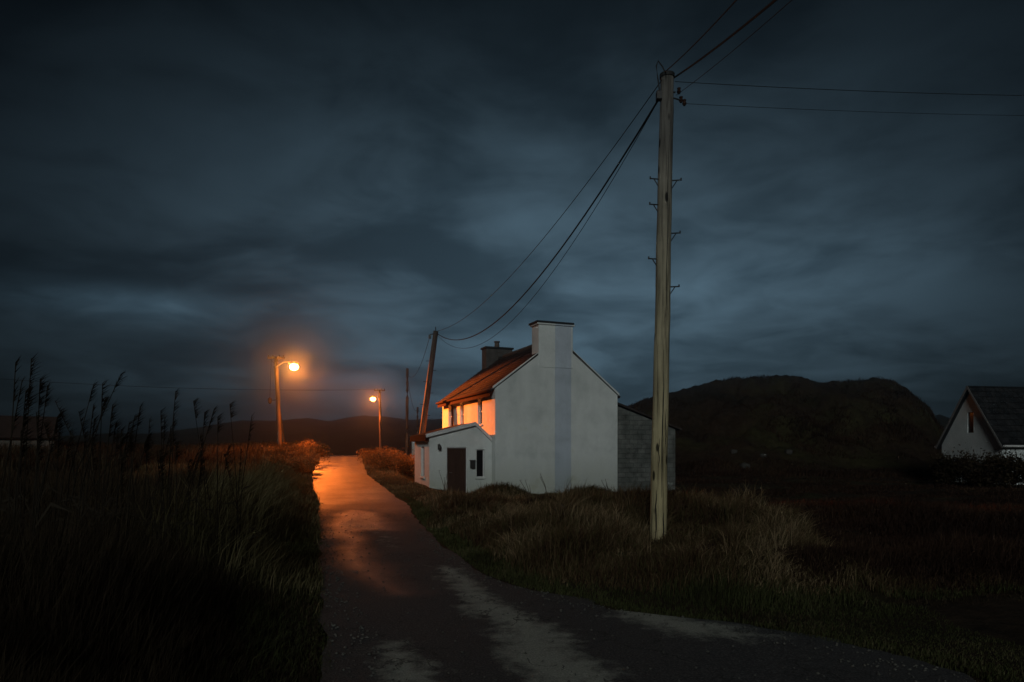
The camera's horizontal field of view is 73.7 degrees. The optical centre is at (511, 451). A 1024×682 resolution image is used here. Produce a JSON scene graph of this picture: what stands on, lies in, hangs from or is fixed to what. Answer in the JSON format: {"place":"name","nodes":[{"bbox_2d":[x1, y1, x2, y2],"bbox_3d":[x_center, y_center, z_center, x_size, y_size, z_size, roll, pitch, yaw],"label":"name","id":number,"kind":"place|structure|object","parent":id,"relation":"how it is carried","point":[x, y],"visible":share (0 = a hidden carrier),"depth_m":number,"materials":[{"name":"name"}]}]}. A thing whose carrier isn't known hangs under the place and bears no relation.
{"place":"outdoors","nodes":[
{"label":"outdoors","id":0,"kind":"place"},
{"bbox_2d":[0,455,319,681],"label":"tall grass","id":1,"kind":"structure","parent":0,"point":[115,607],"depth_m":4.82,"materials":[{"name":"plant"}]},
{"bbox_2d":[0,0,1023,435],"label":"sky","id":2,"kind":"structure","parent":0,"point":[194,193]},
{"bbox_2d":[1,375,1023,681],"bbox_3d":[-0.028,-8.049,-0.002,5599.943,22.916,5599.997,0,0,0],"label":"ground","id":3,"kind":"structure","parent":0,"point":[1001,619],"depth_m":55.26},
{"bbox_2d":[0,415,57,448],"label":"shed","id":4,"kind":"structure","parent":3,"relation":"on","point":[5,427],"depth_m":41.65,"materials":[{"name":"stone"}]},
{"bbox_2d":[0,354,62,540],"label":"reed clump","id":5,"kind":"object","parent":3,"relation":"on","point":[41,385],"visible":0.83,"depth_m":5.57,"materials":[{"name":"brown plant"}]},
{"bbox_2d":[0,354,75,553],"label":"reed clump","id":6,"kind":"object","parent":3,"relation":"on","point":[58,419],"visible":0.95,"depth_m":5.17,"materials":[{"name":"brown plant"}]},
{"bbox_2d":[10,383,110,542],"bbox_3d":[-4.205,0.450,6.227,0.800,2.182,0.697,0,0,0],"label":"reed clump","id":7,"kind":"object","parent":3,"relation":"on","point":[40,441],"visible":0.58,"depth_m":6.10,"materials":[{"name":"brown plant"}]},
{"bbox_2d":[44,403,104,533],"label":"reed clump","id":8,"kind":"object","parent":3,"relation":"on","point":[74,474],"visible":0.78,"depth_m":6.77,"materials":[{"name":"brown plant"}]},
{"bbox_2d":[58,369,132,531],"bbox_3d":[-4.182,0.374,6.611,0.961,2.348,0.416,0,0,0],"label":"reed clump","id":9,"kind":"object","parent":3,"relation":"on","point":[123,438],"visible":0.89,"depth_m":6.64,"materials":[{"name":"brown plant"}]},
{"bbox_2d":[65,407,134,538],"bbox_3d":[-4.324,0.534,7.245,0.770,2.035,0.293,0,0,-7],"label":"reed clump","id":10,"kind":"object","parent":3,"relation":"on","point":[110,497],"visible":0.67,"depth_m":7.24,"materials":[{"name":"brown plant"}]},
{"bbox_2d":[55,398,157,535],"bbox_3d":[-4.139,0.515,7.024,0.909,2.142,0.451,0,0,6],"label":"reed clump","id":11,"kind":"object","parent":3,"relation":"on","point":[120,453],"visible":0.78,"depth_m":7.05,"materials":[{"name":"brown plant"}]},
{"bbox_2d":[72,378,148,547],"bbox_3d":[-3.841,0.434,6.482,0.792,2.260,0.411,0,0,17],"label":"reed clump","id":12,"kind":"object","parent":3,"relation":"on","point":[116,424],"visible":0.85,"depth_m":6.44,"materials":[{"name":"brown plant"}]},
{"bbox_2d":[124,416,170,538],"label":"reed clump","id":13,"kind":"object","parent":3,"relation":"on","point":[145,476],"visible":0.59,"depth_m":7.64,"materials":[{"name":"brown plant"}]},
{"bbox_2d":[0,440,305,470],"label":"moor grass","id":14,"kind":"structure","parent":3,"relation":"on","point":[31,455],"depth_m":35.15,"materials":[{"name":"brown plant"}]},
{"bbox_2d":[124,389,200,561],"bbox_3d":[-3.556,0.494,6.879,0.697,2.310,0.374,0,0,0],"label":"reed clump","id":15,"kind":"object","parent":3,"relation":"on","point":[160,467],"visible":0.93,"depth_m":6.95,"materials":[{"name":"brown plant"}]},
{"bbox_2d":[137,409,202,552],"bbox_3d":[-3.794,0.569,7.470,0.784,2.125,0.281,0,0,-8],"label":"reed clump","id":16,"kind":"object","parent":3,"relation":"on","point":[163,438],"visible":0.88,"depth_m":7.48,"materials":[{"name":"brown plant"}]},
{"bbox_2d":[148,405,217,558],"bbox_3d":[-3.661,0.567,7.582,0.895,2.174,0.350,0,0,0],"label":"reed clump","id":17,"kind":"object","parent":3,"relation":"on","point":[200,455],"visible":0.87,"depth_m":7.61,"materials":[{"name":"brown plant"}]},
{"bbox_2d":[188,410,215,548],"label":"reed clump","id":18,"kind":"object","parent":3,"relation":"on","point":[201,480],"visible":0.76,"depth_m":8.19,"materials":[{"name":"brown plant"}]},
{"bbox_2d":[84,451,326,613],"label":"edge grass","id":19,"kind":"structure","parent":3,"relation":"on","point":[276,487],"depth_m":8.91,"materials":[{"name":"green plant"}]},
{"bbox_2d":[185,398,238,566],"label":"reed clump","id":20,"kind":"object","parent":3,"relation":"on","point":[201,437],"visible":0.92,"depth_m":7.99,"materials":[{"name":"brown plant"}]},
{"bbox_2d":[222,401,264,567],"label":"reed clump","id":21,"kind":"object","parent":3,"relation":"on","point":[230,470],"visible":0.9,"depth_m":8.36,"materials":[{"name":"brown plant"}]},
{"bbox_2d":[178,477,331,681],"bbox_3d":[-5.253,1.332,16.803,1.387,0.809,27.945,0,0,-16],"label":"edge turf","id":22,"kind":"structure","parent":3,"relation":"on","point":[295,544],"depth_m":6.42,"materials":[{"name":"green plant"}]},
{"bbox_2d":[267,355,298,446],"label":"street lamp","id":23,"kind":"object","parent":3,"relation":"on","point":[280,431],"visible":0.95,"depth_m":43.90,"materials":[{"name":"brown wood"}]},
{"bbox_2d":[256,440,332,462],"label":"roadside bush","id":24,"kind":"object","parent":3,"relation":"on","point":[301,450],"visible":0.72,"depth_m":36.53,"materials":[{"name":"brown plant"}]},
{"bbox_2d":[260,451,329,471],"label":"roadside bush","id":25,"kind":"object","parent":3,"relation":"on","point":[308,461],"visible":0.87,"depth_m":32.09,"materials":[{"name":"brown plant"}]},
{"bbox_2d":[282,434,329,453],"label":"roadside bush","id":26,"kind":"object","parent":3,"relation":"on","point":[307,443],"visible":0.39,"depth_m":45.51,"materials":[{"name":"brown plant"}]},
{"bbox_2d":[117,444,535,497],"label":"bank grass","id":27,"kind":"structure","parent":3,"relation":"on","point":[370,472],"depth_m":31.30,"materials":[{"name":"brown plant"}]},
{"bbox_2d":[370,388,384,449],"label":"street lamp","id":28,"kind":"object","parent":3,"relation":"on","point":[372,398],"visible":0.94,"depth_m":67.89,"materials":[{"name":"brown wood"}]},
{"bbox_2d":[6,379,373,389],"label":"overhead wire","id":29,"kind":"object","parent":28,"relation":"attached to","point":[161,387],"visible":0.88,"depth_m":63.70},
{"bbox_2d":[356,446,404,458],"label":"roadside bush","id":30,"kind":"object","parent":3,"relation":"on","point":[369,451],"visible":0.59,"depth_m":43.25,"materials":[{"name":"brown plant"}]},
{"bbox_2d":[357,449,409,467],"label":"roadside bush","id":31,"kind":"object","parent":3,"relation":"on","point":[370,457],"visible":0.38,"depth_m":36.80,"materials":[{"name":"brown plant"}]},
{"bbox_2d":[366,452,414,467],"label":"roadside bush","id":32,"kind":"object","parent":3,"relation":"on","point":[382,463],"visible":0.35,"depth_m":35.31,"materials":[{"name":"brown plant"}]},
{"bbox_2d":[378,446,414,477],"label":"roadside bush","id":33,"kind":"object","parent":3,"relation":"on","point":[403,467],"visible":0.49,"depth_m":34.60,"materials":[{"name":"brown plant"}]},
{"bbox_2d":[405,368,408,454],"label":"utility pole","id":34,"kind":"object","parent":3,"relation":"on","point":[406,418],"visible":0.76,"depth_m":51.92,"materials":[{"name":"brown wood"}]},
{"bbox_2d":[412,442,414,456],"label":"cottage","id":35,"kind":"structure","parent":3,"relation":"on","point":[413,447],"depth_m":150.05,"materials":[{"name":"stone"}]},
{"bbox_2d":[417,407,418,433],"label":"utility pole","id":36,"kind":"object","parent":3,"relation":"on","point":[417,419],"visible":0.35,"depth_m":85.91,"materials":[{"name":"brown wood"}]},
{"bbox_2d":[414,327,437,469],"bbox_3d":[-4.573,-2.418,35.987,1.377,8.340,0.374,0,0,0],"label":"utility pole","id":37,"kind":"object","parent":3,"relation":"on","point":[428,381],"visible":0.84,"depth_m":35.88,"materials":[{"name":"brown wood"}]},
{"bbox_2d":[444,101,657,347],"bbox_3d":[-0.703,-5.109,24.040,0.015,2.187,24.990,0,0,-15],"label":"overhead wire","id":38,"kind":"object","parent":37,"relation":"attached to","point":[585,223],"visible":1,"depth_m":15.12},
{"bbox_2d":[439,470,450,490],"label":"dead stalk","id":39,"kind":"object","parent":3,"relation":"on","point":[445,482],"visible":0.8,"depth_m":26.55,"materials":[{"name":"brown plant"}]},
{"bbox_2d":[426,506,475,528],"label":"grass tussock","id":40,"kind":"object","parent":3,"relation":"on","point":[443,518],"depth_m":15.26,"materials":[{"name":"plant"}]},
{"bbox_2d":[447,513,492,533],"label":"grass tussock","id":41,"kind":"object","parent":3,"relation":"on","point":[459,524],"depth_m":13.82,"materials":[{"name":"plant"}]},
{"bbox_2d":[469,481,533,497],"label":"grass tussock","id":42,"kind":"object","parent":3,"relation":"on","point":[502,487],"depth_m":23.89,"materials":[{"name":"plant"}]},
{"bbox_2d":[513,494,556,506],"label":"grass tussock","id":43,"kind":"object","parent":3,"relation":"on","point":[534,499],"depth_m":17.41,"materials":[{"name":"plant"}]},
{"bbox_2d":[410,320,681,493],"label":"white house","id":44,"kind":"structure","parent":3,"relation":"on","point":[550,409],"depth_m":30.32,"materials":[{"name":"paint"}]},
{"bbox_2d":[419,447,424,478],"bbox_3d":[-3.841,0.467,29.627,0.190,1.375,0.720,0,0,-22],"label":"window","id":45,"kind":"structure","parent":44,"relation":"in","point":[423,477],"depth_m":29.88,"materials":[{"name":"white paint"}]},
{"bbox_2d":[450,406,451,425],"bbox_3d":[-3.099,-1.840,35.518,0.050,1.200,0.620,0,0,-22],"label":"window","id":46,"kind":"structure","parent":44,"relation":"in","point":[450,406],"depth_m":35.76,"materials":[{"name":"white paint"}]},
{"bbox_2d":[447,447,466,492],"bbox_3d":[-2.357,0.842,29.054,0.890,2.075,0.142,0,0,-22],"label":"door","id":47,"kind":"structure","parent":44,"relation":"in","point":[456,456],"depth_m":29.07,"materials":[{"name":"brown paint"}]},
{"bbox_2d":[462,402,463,423],"bbox_3d":[-2.349,-1.840,33.632,0.050,1.200,0.620,0,0,-22],"label":"window","id":48,"kind":"structure","parent":44,"relation":"in","point":[463,402],"depth_m":33.77,"materials":[{"name":"white paint"}]},
{"bbox_2d":[475,449,485,478],"bbox_3d":[-1.371,0.537,29.431,0.480,1.275,0.190,0,0,-22],"label":"window","id":49,"kind":"structure","parent":44,"relation":"in","point":[479,452],"depth_m":29.49,"materials":[{"name":"black glass"}]},
{"bbox_2d":[480,398,482,425],"bbox_3d":[-1.415,-1.802,31.077,0.210,1.275,0.740,0,0,-22],"label":"window","id":50,"kind":"structure","parent":44,"relation":"in","point":[481,424],"depth_m":31.24,"materials":[{"name":"white paint"}]},
{"bbox_2d":[562,484,620,494],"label":"grass tussock","id":51,"kind":"object","parent":3,"relation":"on","point":[589,488],"depth_m":22.79,"materials":[{"name":"plant"}]},
{"bbox_2d":[597,542,660,561],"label":"grass tussock","id":52,"kind":"object","parent":3,"relation":"on","point":[624,550],"depth_m":9.49,"materials":[{"name":"plant"}]},
{"bbox_2d":[648,60,686,539],"bbox_3d":[2.719,-2.511,12.000,0.677,8.712,0.296,0,0,0],"label":"utility pole","id":53,"kind":"object","parent":3,"relation":"on","point":[665,92],"visible":0.95,"depth_m":11.89,"materials":[{"name":"brown wood"}]},
{"bbox_2d":[437,100,658,339],"bbox_3d":[-0.692,-5.356,23.970,0.038,1.812,24.942,0,0,-15],"label":"overhead wire","id":54,"kind":"object","parent":53,"relation":"attached to","point":[631,143],"visible":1,"depth_m":15.57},
{"bbox_2d":[439,80,661,330],"bbox_3d":[-0.669,-6.022,23.970,0.017,0.986,24.948,0,0,-15],"label":"overhead wire","id":55,"kind":"object","parent":53,"relation":"attached to","point":[574,199],"visible":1,"depth_m":15.71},
{"bbox_2d":[665,0,736,71],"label":"overhead wire","id":56,"kind":"object","parent":53,"relation":"attached to","point":[730,6],"visible":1,"depth_m":8.72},
{"bbox_2d":[674,0,776,77],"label":"overhead wire","id":57,"kind":"object","parent":53,"relation":"attached to","point":[739,29],"visible":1,"depth_m":8.68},
{"bbox_2d":[677,0,791,94],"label":"overhead wire","id":58,"kind":"object","parent":53,"relation":"attached to","point":[741,43],"visible":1,"depth_m":8.56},
{"bbox_2d":[675,81,1023,95],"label":"overhead wire","id":59,"kind":"object","parent":53,"relation":"attached to","point":[845,90],"visible":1,"depth_m":12.58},
{"bbox_2d":[687,103,1023,115],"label":"overhead wire","id":60,"kind":"object","parent":53,"relation":"attached to","point":[855,111],"visible":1,"depth_m":13.23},
{"bbox_2d":[657,521,717,544],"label":"grass tussock","id":61,"kind":"object","parent":3,"relation":"on","point":[698,527],"depth_m":11.40,"materials":[{"name":"plant"}]},
{"bbox_2d":[383,471,1019,599],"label":"verge grass","id":62,"kind":"structure","parent":3,"relation":"on","point":[541,538],"depth_m":10.02,"materials":[{"name":"green plant"}]},
{"bbox_2d":[739,463,749,468],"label":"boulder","id":63,"kind":"object","parent":3,"relation":"on","point":[742,465],"visible":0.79,"depth_m":48.77,"materials":[{"name":"grey stone"}]},
{"bbox_2d":[625,374,943,477],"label":"hill","id":64,"kind":"structure","parent":3,"relation":"on","point":[769,469],"depth_m":56.09,"materials":[{"name":"plant"}]},
{"bbox_2d":[785,449,792,454],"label":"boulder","id":65,"kind":"object","parent":3,"relation":"on","point":[789,451],"visible":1,"depth_m":51.80,"materials":[{"name":"grey stone"}]},
{"bbox_2d":[614,463,1023,605],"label":"bracken","id":66,"kind":"object","parent":3,"relation":"on","point":[985,534],"visible":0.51,"depth_m":12.97,"materials":[{"name":"plant"}]},
{"bbox_2d":[928,450,954,481],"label":"garden shrub","id":67,"kind":"object","parent":3,"relation":"on","point":[932,475],"visible":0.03,"depth_m":41.13,"materials":[{"name":"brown plant"}]},
{"bbox_2d":[927,447,1004,484],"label":"garden shrub","id":68,"kind":"object","parent":3,"relation":"on","point":[943,467],"visible":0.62,"depth_m":36.27,"materials":[{"name":"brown plant"}]},
{"bbox_2d":[934,386,1023,484],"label":"white bungalow","id":69,"kind":"object","parent":3,"relation":"on","point":[982,416],"visible":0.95,"depth_m":39.20,"materials":[{"name":"paint"}]},
{"bbox_2d":[968,412,972,432],"bbox_3d":[26.681,-1.700,39.623,0.050,1.200,0.420,0,0,-10],"label":"window","id":70,"kind":"structure","parent":69,"relation":"in","point":[970,414],"depth_m":39.70,"materials":[{"name":"glass"}]},
{"bbox_2d":[936,439,1023,487],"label":"garden shrub","id":71,"kind":"object","parent":3,"relation":"on","point":[968,470],"visible":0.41,"depth_m":34.53,"materials":[{"name":"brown plant"}]},
{"bbox_2d":[967,442,1023,488],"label":"garden shrub","id":72,"kind":"object","parent":3,"relation":"on","point":[1006,465],"visible":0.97,"depth_m":33.66,"materials":[{"name":"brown plant"}]},
{"bbox_2d":[312,456,975,681],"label":"road","id":73,"kind":"structure","parent":0,"point":[492,642],"depth_m":6.40,"materials":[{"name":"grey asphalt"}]},
{"bbox_2d":[368,473,1023,681],"bbox_3d":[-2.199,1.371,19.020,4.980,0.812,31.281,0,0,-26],"label":"short grass","id":74,"kind":"structure","parent":0,"point":[480,556],"depth_m":7.52,"materials":[{"name":"green plant"}]}
]}

